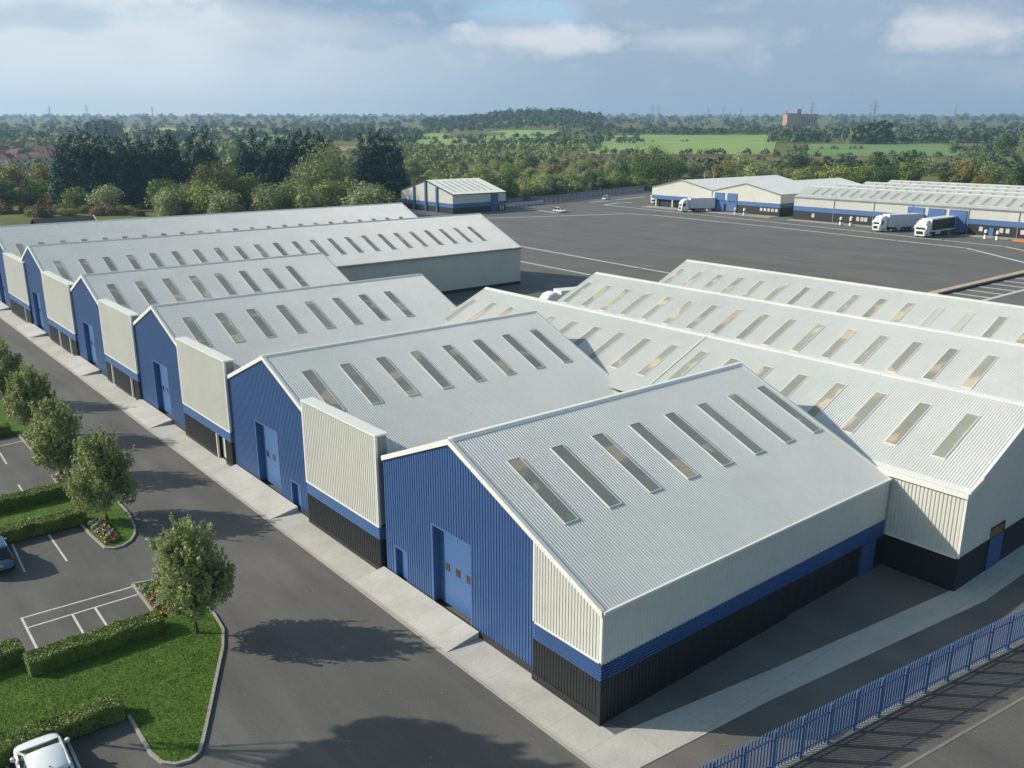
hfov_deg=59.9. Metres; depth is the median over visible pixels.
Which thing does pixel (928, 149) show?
field
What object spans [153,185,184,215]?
willow tree
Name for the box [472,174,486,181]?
broadleaf tree
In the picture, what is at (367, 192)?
willow tree
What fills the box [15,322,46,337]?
ramp
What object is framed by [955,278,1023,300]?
bay marking
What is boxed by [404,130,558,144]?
field
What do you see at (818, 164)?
broadleaf tree
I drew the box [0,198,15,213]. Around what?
heath bush
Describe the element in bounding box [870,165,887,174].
broadleaf tree
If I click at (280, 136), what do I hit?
field
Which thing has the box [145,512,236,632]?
young tree
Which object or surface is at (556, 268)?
yard marking
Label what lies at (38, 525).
hedge
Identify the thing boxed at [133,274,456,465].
warehouse unit
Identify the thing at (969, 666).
palisade fence
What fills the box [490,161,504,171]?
willow tree
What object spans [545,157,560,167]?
broadleaf tree
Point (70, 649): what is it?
hedge
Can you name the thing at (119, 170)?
conifer tree
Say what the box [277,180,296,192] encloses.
willow tree
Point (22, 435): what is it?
flower bed
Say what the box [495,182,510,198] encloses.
broadleaf tree
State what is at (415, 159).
willow tree
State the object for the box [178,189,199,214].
broadleaf tree
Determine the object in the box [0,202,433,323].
warehouse unit
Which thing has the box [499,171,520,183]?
broadleaf tree
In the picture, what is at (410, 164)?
broadleaf tree
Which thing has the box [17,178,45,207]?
broadleaf tree
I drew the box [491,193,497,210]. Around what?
door
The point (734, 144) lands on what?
field
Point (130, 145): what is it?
conifer tree
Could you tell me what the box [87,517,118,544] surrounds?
flower bed
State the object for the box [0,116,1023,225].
ground
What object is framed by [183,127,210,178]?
conifer tree
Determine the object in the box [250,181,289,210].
willow tree
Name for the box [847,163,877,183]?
broadleaf tree
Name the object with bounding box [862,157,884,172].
broadleaf tree
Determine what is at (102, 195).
bush
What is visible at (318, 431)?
warehouse unit
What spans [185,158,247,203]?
broadleaf tree
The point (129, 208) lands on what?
broadleaf tree
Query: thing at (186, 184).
broadleaf tree
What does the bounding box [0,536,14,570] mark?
parked car
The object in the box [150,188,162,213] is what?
willow tree
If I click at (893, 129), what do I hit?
field
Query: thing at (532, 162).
broadleaf tree
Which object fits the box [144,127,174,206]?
conifer tree
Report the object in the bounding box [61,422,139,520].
young tree
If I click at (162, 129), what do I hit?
field
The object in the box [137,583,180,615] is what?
flower bed
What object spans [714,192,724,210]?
dock door
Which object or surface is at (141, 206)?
heath bush
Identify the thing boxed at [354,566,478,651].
ramp
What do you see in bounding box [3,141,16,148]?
house
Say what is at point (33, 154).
house
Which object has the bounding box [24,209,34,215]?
broadleaf tree
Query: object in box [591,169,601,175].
broadleaf tree
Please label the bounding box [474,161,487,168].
willow tree
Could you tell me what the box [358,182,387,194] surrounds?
willow tree
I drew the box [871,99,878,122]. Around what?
pylon
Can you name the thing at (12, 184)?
broadleaf tree
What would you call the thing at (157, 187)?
broadleaf tree
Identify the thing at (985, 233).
bollard
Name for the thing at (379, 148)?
conifer tree
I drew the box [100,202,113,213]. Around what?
heath bush
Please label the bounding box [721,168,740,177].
broadleaf tree
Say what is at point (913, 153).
broadleaf tree
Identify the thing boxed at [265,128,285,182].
conifer tree
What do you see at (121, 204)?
heath bush
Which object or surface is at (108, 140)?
conifer tree
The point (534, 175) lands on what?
broadleaf tree
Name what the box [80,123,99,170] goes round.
conifer tree
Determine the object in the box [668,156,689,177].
broadleaf tree
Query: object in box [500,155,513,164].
broadleaf tree
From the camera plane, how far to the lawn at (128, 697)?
46.33 m
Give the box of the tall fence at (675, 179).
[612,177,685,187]
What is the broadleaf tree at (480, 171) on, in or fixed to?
on the ground at (17, 217)
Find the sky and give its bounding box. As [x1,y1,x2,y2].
[0,0,1023,115]
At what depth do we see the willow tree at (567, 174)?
424.15 m
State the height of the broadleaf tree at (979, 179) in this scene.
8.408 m
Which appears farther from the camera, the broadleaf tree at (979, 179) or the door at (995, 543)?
the broadleaf tree at (979, 179)
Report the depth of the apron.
48.45 m
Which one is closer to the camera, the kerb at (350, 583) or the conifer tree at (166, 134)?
the kerb at (350, 583)
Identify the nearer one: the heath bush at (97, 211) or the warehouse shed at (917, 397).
the warehouse shed at (917, 397)
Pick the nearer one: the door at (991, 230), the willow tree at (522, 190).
the door at (991, 230)
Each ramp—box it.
[0,301,9,310]
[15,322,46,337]
[60,355,99,375]
[121,399,172,427]
[211,464,297,518]
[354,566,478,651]
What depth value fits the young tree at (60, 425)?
72.36 m
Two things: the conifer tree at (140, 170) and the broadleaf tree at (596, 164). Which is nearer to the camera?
the conifer tree at (140, 170)
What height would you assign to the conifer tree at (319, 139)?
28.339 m
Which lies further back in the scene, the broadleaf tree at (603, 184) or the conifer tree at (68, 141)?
the broadleaf tree at (603, 184)
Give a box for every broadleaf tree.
[0,162,29,189]
[0,179,20,189]
[0,181,21,211]
[12,187,25,204]
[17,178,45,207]
[22,178,50,198]
[23,161,53,185]
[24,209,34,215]
[52,203,67,208]
[54,208,78,215]
[61,186,95,208]
[76,205,94,212]
[116,205,134,212]
[144,177,173,209]
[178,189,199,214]
[179,172,202,189]
[179,180,221,214]
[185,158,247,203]
[187,179,225,212]
[199,194,228,213]
[222,191,244,212]
[233,172,262,209]
[280,183,298,208]
[294,185,314,197]
[313,179,351,206]
[313,180,341,196]
[328,187,349,199]
[329,176,359,190]
[358,194,377,204]
[370,185,392,202]
[405,166,420,180]
[406,161,421,172]
[410,175,427,184]
[419,160,429,169]
[424,170,434,177]
[432,174,447,179]
[437,160,451,171]
[447,163,461,173]
[459,161,468,171]
[460,172,474,178]
[462,172,480,177]
[472,166,494,174]
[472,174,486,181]
[474,164,491,172]
[476,156,490,165]
[482,172,495,180]
[484,177,506,197]
[487,159,497,167]
[494,184,509,198]
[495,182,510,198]
[497,166,518,173]
[498,162,517,173]
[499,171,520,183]
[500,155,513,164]
[500,170,523,180]
[500,177,519,198]
[507,184,521,200]
[511,159,525,170]
[516,179,534,192]
[524,154,540,167]
[525,167,538,175]
[525,169,538,179]
[528,172,541,180]
[541,186,555,197]
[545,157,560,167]
[545,162,563,174]
[550,176,566,193]
[560,160,569,166]
[566,175,579,191]
[575,179,589,191]
[578,157,593,171]
[583,170,597,190]
[587,165,598,172]
[590,160,599,169]
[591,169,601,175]
[591,176,614,189]
[605,171,622,187]
[607,164,620,172]
[615,156,642,178]
[619,172,630,180]
[619,178,635,186]
[624,139,684,183]
[634,178,647,185]
[647,178,658,186]
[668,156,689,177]
[705,164,726,177]
[721,159,736,175]
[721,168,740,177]
[735,159,758,176]
[776,162,795,176]
[778,145,812,169]
[789,166,815,179]
[806,158,828,172]
[811,168,826,178]
[814,163,852,179]
[836,160,860,177]
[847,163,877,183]
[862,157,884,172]
[863,151,889,168]
[863,164,899,182]
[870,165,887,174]
[888,150,929,179]
[894,157,927,180]
[937,169,958,182]
[949,169,973,182]
[951,160,980,179]
[970,174,991,183]
[974,156,988,175]
[992,133,1021,155]
[1000,162,1023,185]
[1003,174,1017,184]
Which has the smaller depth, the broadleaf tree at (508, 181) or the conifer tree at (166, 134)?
the conifer tree at (166, 134)
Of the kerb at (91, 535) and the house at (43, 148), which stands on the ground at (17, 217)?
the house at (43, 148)
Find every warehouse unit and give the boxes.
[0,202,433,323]
[20,213,521,355]
[70,252,349,399]
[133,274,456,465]
[227,311,623,569]
[380,362,892,725]
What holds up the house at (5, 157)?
on the ground at (17, 217)
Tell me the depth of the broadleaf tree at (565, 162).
609.64 m
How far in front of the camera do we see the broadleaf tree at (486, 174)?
440.60 m
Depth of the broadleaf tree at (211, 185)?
301.62 m
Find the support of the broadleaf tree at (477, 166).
on the ground at (17, 217)
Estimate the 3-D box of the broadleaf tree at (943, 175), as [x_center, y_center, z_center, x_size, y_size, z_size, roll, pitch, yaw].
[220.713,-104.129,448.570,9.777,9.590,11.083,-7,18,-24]
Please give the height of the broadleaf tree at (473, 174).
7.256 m
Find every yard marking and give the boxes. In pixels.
[504,214,1023,262]
[521,246,668,272]
[521,261,590,274]
[530,197,639,212]
[608,205,1023,250]
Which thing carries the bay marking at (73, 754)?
on the service road at (324, 666)
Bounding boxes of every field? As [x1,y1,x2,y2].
[123,128,242,131]
[256,135,330,139]
[332,118,527,131]
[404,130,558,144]
[514,143,599,147]
[581,135,776,154]
[786,144,971,155]
[890,127,970,130]
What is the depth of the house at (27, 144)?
866.55 m
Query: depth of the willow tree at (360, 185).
315.14 m
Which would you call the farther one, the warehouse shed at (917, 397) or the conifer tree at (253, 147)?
the conifer tree at (253, 147)
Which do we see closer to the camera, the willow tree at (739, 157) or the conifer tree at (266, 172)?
the conifer tree at (266, 172)
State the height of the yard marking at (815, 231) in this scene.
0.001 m
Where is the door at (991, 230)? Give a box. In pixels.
[988,227,993,235]
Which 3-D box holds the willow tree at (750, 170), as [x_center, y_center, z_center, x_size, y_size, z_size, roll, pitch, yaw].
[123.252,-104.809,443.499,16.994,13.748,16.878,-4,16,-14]
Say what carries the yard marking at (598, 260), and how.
on the yard at (641, 235)
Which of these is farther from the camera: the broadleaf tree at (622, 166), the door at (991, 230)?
the broadleaf tree at (622, 166)
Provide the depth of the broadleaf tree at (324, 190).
298.05 m
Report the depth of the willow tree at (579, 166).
546.52 m
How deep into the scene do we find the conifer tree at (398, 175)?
359.54 m
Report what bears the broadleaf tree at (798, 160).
on the ground at (17, 217)
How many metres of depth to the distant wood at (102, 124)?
2052.69 m
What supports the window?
in the warehouse shed at (917, 397)
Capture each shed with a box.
[400,178,506,213]
[445,259,1023,591]
[652,175,861,216]
[793,180,1023,238]
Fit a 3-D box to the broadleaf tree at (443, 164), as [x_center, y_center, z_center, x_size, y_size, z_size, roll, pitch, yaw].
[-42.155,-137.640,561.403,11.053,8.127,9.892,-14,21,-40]
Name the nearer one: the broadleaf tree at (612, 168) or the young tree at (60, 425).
the young tree at (60, 425)
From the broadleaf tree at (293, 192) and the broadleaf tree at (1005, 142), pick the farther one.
the broadleaf tree at (1005, 142)
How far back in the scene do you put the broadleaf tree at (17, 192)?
342.16 m
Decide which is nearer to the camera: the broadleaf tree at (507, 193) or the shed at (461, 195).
the shed at (461, 195)
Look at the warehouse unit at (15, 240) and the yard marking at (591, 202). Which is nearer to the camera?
the warehouse unit at (15, 240)
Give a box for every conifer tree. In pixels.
[47,136,78,205]
[57,129,77,173]
[65,124,96,205]
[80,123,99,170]
[83,127,117,196]
[101,129,116,171]
[105,133,137,206]
[122,132,139,181]
[127,135,157,204]
[142,131,155,203]
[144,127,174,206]
[158,129,185,176]
[163,140,192,186]
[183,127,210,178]
[195,124,223,174]
[230,135,256,192]
[243,128,264,180]
[252,131,281,188]
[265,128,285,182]
[272,129,300,187]
[286,128,306,173]
[296,128,317,171]
[309,129,336,174]
[325,138,345,172]
[349,133,377,186]
[360,128,383,180]
[367,126,397,198]
[378,131,411,199]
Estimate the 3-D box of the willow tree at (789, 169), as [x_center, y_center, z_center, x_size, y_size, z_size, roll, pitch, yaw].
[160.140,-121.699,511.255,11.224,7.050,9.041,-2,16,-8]
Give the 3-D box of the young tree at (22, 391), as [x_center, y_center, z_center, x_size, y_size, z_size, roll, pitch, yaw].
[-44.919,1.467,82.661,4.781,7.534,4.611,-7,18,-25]
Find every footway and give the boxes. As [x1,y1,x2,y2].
[641,206,778,217]
[787,219,1023,239]
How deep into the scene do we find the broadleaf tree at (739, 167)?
490.66 m
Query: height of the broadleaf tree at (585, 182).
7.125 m
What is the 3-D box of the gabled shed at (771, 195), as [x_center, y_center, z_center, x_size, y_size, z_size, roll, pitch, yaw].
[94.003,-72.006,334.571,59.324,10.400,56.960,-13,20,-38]
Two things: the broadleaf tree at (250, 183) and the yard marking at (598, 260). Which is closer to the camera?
the yard marking at (598, 260)
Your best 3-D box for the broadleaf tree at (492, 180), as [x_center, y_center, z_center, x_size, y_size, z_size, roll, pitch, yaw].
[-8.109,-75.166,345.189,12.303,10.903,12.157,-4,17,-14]
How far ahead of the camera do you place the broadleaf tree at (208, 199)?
292.16 m
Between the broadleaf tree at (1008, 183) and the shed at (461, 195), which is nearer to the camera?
the shed at (461, 195)
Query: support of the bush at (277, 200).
on the ground at (17, 217)
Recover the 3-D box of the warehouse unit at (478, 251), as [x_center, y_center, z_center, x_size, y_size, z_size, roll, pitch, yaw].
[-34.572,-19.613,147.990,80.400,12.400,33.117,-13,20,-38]
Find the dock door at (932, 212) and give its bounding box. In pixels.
[927,208,945,217]
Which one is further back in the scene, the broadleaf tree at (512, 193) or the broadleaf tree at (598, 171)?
the broadleaf tree at (598, 171)
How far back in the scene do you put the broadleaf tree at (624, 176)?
458.24 m
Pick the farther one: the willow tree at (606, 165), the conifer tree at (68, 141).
the willow tree at (606, 165)
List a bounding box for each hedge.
[0,422,12,435]
[0,482,66,512]
[0,507,87,542]
[0,609,165,676]
[0,694,125,767]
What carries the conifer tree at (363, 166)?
on the ground at (17, 217)
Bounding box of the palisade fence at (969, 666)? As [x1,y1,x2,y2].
[699,608,1023,767]
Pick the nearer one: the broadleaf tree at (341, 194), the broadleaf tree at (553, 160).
the broadleaf tree at (341, 194)
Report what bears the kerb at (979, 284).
on the yard at (641, 235)
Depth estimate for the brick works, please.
2330.51 m
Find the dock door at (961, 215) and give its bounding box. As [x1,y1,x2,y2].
[948,209,966,232]
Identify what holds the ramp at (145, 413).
on the apron
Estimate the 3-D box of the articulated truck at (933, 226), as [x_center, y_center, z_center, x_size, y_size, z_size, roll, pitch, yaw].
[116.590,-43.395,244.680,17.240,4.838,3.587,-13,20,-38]
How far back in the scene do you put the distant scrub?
770.73 m
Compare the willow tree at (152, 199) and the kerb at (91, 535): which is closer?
the kerb at (91, 535)
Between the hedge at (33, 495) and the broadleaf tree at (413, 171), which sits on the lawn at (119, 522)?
the hedge at (33, 495)
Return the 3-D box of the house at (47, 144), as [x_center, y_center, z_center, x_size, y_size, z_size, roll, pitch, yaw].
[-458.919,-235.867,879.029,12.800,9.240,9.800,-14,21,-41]
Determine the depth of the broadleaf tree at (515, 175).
417.22 m
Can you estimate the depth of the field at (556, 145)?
996.51 m
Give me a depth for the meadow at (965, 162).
662.93 m
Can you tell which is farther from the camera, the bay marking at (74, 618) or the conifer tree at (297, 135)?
the conifer tree at (297, 135)
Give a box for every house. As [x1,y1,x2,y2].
[0,144,10,152]
[0,152,14,164]
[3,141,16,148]
[6,148,24,155]
[13,143,25,149]
[14,152,32,165]
[22,146,35,153]
[24,141,40,149]
[28,150,40,157]
[33,145,49,152]
[36,151,53,163]
[42,141,55,146]
[48,145,62,150]
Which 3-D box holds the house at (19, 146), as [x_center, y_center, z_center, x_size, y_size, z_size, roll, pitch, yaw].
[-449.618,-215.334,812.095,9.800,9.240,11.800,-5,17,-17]
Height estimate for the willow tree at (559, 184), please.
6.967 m
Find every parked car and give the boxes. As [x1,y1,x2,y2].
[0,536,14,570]
[10,732,74,767]
[553,207,566,212]
[602,195,609,199]
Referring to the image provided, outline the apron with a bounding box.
[0,310,1023,767]
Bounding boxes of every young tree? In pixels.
[0,336,23,401]
[0,361,57,426]
[23,396,84,474]
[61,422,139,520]
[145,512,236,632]
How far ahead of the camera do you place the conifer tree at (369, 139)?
364.10 m
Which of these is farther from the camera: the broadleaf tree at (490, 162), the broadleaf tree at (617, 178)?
the broadleaf tree at (490, 162)
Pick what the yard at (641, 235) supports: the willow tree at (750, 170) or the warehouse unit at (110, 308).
the warehouse unit at (110, 308)
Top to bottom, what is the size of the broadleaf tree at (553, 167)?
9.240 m
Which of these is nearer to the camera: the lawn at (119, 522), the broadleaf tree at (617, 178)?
the lawn at (119, 522)
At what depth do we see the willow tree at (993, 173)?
469.89 m
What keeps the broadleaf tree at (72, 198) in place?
on the ground at (17, 217)
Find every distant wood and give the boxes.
[0,107,1023,143]
[320,112,1023,173]
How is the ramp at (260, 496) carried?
on the apron
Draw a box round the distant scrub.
[0,135,786,184]
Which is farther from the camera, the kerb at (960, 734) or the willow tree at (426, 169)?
the willow tree at (426, 169)
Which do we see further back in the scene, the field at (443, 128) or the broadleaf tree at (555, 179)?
the field at (443, 128)
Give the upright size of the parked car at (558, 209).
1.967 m
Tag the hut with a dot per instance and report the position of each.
(62, 219)
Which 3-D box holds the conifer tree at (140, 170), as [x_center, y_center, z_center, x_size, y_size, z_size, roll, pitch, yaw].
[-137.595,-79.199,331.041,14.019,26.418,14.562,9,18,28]
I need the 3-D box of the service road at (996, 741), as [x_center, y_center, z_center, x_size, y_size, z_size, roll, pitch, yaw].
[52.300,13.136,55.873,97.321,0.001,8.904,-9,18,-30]
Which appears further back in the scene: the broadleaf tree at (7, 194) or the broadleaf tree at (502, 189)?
the broadleaf tree at (502, 189)
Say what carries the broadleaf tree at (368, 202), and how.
on the ground at (17, 217)
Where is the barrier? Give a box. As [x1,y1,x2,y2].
[506,200,543,206]
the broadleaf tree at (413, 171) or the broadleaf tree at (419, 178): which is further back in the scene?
the broadleaf tree at (413, 171)
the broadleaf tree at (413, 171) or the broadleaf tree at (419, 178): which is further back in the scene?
the broadleaf tree at (413, 171)
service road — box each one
[0,318,590,767]
[907,699,1023,767]
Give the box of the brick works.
[782,109,818,125]
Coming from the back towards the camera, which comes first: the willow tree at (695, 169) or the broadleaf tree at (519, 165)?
the broadleaf tree at (519, 165)
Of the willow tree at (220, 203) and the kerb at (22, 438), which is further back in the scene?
the willow tree at (220, 203)
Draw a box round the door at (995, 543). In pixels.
[985,531,1003,570]
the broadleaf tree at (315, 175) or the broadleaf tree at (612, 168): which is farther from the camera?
the broadleaf tree at (612, 168)
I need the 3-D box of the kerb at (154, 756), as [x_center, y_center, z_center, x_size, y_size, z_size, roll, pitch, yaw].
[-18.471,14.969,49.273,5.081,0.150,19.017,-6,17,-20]
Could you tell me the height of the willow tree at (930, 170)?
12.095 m
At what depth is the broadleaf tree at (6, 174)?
361.58 m
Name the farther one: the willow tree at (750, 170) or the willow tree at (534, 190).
the willow tree at (750, 170)
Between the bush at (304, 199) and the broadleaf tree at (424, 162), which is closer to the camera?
the bush at (304, 199)
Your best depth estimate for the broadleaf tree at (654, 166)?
451.91 m
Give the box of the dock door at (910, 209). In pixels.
[907,207,923,228]
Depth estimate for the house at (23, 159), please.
627.29 m
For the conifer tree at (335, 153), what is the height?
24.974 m
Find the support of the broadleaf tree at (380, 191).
on the ground at (17, 217)
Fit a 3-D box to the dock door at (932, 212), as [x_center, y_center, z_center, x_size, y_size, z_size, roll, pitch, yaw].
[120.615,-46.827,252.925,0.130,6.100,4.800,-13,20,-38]
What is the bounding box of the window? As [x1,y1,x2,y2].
[990,520,1005,537]
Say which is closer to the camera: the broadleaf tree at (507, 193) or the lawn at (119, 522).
the lawn at (119, 522)
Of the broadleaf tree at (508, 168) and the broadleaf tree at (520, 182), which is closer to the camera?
the broadleaf tree at (520, 182)
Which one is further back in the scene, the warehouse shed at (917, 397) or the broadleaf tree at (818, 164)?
the broadleaf tree at (818, 164)
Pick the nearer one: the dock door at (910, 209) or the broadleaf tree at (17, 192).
the dock door at (910, 209)
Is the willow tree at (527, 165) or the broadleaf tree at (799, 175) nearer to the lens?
the broadleaf tree at (799, 175)
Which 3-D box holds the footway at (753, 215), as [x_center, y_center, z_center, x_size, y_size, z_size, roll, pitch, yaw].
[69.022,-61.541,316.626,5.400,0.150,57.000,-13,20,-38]
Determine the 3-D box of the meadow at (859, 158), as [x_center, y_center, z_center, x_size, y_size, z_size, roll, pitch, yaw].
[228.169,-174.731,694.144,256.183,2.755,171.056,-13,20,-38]
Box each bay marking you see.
[0,441,80,767]
[11,484,67,571]
[20,586,136,648]
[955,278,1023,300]
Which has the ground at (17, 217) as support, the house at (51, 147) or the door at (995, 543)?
the house at (51, 147)
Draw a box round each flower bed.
[20,429,33,447]
[52,471,72,485]
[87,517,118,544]
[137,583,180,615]
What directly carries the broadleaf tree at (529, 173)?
on the ground at (17, 217)
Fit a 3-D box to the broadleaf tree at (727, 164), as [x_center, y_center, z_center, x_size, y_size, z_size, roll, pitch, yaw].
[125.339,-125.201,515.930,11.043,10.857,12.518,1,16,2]
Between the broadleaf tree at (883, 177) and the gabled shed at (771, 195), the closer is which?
the gabled shed at (771, 195)
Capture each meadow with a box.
[569,154,769,161]
[690,156,903,165]
[947,160,1010,165]
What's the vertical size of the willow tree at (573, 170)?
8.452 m
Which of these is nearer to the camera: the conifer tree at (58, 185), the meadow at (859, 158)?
the conifer tree at (58, 185)
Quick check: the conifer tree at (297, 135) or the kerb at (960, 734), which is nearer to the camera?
the kerb at (960, 734)
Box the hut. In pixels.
[30,215,96,223]
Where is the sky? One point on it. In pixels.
(111, 57)
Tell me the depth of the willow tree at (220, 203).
289.65 m
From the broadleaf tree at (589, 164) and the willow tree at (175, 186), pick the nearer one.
the willow tree at (175, 186)
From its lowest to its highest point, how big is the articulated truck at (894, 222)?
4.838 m
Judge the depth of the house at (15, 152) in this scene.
709.19 m
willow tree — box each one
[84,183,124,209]
[144,179,171,200]
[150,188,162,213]
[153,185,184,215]
[154,184,193,214]
[168,181,189,190]
[204,189,242,213]
[243,183,265,210]
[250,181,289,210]
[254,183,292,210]
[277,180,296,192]
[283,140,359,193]
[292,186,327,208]
[294,179,315,197]
[338,186,401,205]
[344,188,364,204]
[353,181,370,190]
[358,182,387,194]
[407,156,420,163]
[423,165,431,172]
[429,171,445,179]
[452,171,461,176]
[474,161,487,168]
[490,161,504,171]
[512,175,533,184]
[515,182,528,197]
[521,160,529,168]
[523,184,542,198]
[530,173,554,196]
[553,180,569,194]
[557,170,574,179]
[565,166,580,174]
[566,180,586,192]
[571,160,587,173]
[585,182,592,190]
[603,161,613,171]
[682,161,708,176]
[731,152,750,174]
[741,160,777,176]
[781,166,796,178]
[913,156,938,175]
[977,161,1010,183]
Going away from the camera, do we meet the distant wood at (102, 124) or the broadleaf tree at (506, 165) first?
the broadleaf tree at (506, 165)
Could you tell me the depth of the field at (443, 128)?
1821.43 m
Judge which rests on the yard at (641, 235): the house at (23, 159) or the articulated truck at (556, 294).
the articulated truck at (556, 294)
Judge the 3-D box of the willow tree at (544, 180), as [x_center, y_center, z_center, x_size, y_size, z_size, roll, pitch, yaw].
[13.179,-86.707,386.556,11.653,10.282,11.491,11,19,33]
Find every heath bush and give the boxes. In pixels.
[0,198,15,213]
[18,201,33,212]
[28,200,55,217]
[40,192,52,206]
[50,204,64,213]
[63,202,78,211]
[88,202,111,215]
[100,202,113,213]
[108,202,128,215]
[112,195,131,205]
[129,209,146,215]
[135,201,150,208]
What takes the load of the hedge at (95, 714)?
on the lawn at (128, 697)
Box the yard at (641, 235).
[3,191,1023,767]
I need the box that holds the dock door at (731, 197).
[726,193,737,211]
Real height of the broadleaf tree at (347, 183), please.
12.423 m
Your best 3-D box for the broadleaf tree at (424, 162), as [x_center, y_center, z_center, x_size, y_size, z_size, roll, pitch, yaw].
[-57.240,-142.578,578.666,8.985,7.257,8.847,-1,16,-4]
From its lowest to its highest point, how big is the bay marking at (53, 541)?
0.003 m
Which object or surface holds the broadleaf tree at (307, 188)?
on the ground at (17, 217)
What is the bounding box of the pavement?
[789,644,1023,767]
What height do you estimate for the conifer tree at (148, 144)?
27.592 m
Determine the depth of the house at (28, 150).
730.75 m
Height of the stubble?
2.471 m
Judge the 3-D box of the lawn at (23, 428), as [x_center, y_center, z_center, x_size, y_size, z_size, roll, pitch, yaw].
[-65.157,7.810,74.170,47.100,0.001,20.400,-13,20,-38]
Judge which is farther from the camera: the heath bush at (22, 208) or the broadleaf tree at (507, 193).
the broadleaf tree at (507, 193)
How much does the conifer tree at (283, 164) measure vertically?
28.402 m
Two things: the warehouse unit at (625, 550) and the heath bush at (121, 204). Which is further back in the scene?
the heath bush at (121, 204)
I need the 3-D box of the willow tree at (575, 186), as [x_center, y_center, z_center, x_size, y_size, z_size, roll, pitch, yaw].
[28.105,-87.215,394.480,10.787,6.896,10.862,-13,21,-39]
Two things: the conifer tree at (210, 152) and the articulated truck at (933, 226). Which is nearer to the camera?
the articulated truck at (933, 226)
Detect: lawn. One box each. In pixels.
[0,401,44,441]
[0,472,133,546]
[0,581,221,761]
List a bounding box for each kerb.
[0,317,596,767]
[1,400,42,449]
[51,471,135,549]
[127,579,224,766]
[131,583,153,610]
[900,696,1023,767]
[928,270,1023,293]
[938,273,1023,294]
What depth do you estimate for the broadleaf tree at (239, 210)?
304.47 m
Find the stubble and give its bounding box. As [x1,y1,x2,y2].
[331,146,357,150]
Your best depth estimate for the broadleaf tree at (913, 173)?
445.16 m
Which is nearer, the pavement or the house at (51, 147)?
the pavement
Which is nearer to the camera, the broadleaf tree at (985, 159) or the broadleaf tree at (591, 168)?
the broadleaf tree at (985, 159)
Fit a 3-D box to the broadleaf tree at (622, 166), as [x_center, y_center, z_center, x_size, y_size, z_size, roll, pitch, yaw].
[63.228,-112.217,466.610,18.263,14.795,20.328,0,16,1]
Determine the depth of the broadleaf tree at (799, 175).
426.33 m
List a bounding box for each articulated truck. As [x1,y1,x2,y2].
[540,287,574,301]
[678,197,714,211]
[872,213,923,231]
[914,215,956,237]
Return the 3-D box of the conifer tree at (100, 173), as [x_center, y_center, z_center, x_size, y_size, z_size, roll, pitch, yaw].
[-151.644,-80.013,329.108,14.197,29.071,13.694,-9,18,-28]
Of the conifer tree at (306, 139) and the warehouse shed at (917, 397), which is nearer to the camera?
the warehouse shed at (917, 397)
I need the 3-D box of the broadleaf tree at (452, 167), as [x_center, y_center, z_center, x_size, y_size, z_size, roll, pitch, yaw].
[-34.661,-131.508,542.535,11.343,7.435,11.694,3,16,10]
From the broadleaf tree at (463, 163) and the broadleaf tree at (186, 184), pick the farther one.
the broadleaf tree at (463, 163)
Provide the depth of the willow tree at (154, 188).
325.38 m
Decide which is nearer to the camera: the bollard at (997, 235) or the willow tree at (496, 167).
the bollard at (997, 235)
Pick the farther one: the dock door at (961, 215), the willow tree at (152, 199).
the willow tree at (152, 199)
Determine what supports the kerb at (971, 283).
on the yard at (641, 235)
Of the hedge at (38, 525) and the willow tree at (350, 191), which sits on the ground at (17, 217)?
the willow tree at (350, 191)
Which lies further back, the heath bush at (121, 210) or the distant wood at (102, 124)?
the distant wood at (102, 124)
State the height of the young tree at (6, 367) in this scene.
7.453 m
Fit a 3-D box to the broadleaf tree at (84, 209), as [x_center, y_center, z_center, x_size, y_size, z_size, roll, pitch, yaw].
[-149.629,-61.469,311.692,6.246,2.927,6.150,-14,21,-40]
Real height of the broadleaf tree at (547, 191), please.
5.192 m
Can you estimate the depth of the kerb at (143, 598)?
55.09 m
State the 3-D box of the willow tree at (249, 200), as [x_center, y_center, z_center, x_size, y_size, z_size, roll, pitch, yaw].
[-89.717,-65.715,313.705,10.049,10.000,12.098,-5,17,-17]
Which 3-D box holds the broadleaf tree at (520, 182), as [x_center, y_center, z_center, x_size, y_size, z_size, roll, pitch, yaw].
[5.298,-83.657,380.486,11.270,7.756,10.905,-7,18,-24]
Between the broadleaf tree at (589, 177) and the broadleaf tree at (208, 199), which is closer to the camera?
the broadleaf tree at (208, 199)
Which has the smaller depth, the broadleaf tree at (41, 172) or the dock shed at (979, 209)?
the dock shed at (979, 209)
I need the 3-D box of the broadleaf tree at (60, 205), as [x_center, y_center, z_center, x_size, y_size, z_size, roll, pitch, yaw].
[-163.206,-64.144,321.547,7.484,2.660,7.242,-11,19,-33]
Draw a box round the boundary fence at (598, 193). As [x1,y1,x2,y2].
[506,185,650,202]
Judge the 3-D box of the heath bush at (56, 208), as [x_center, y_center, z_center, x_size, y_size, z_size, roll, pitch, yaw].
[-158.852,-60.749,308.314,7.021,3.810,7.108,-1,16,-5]
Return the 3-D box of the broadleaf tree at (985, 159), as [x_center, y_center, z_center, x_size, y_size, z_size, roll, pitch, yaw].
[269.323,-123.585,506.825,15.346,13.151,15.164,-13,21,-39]
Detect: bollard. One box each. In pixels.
[983,229,987,238]
[995,231,999,239]

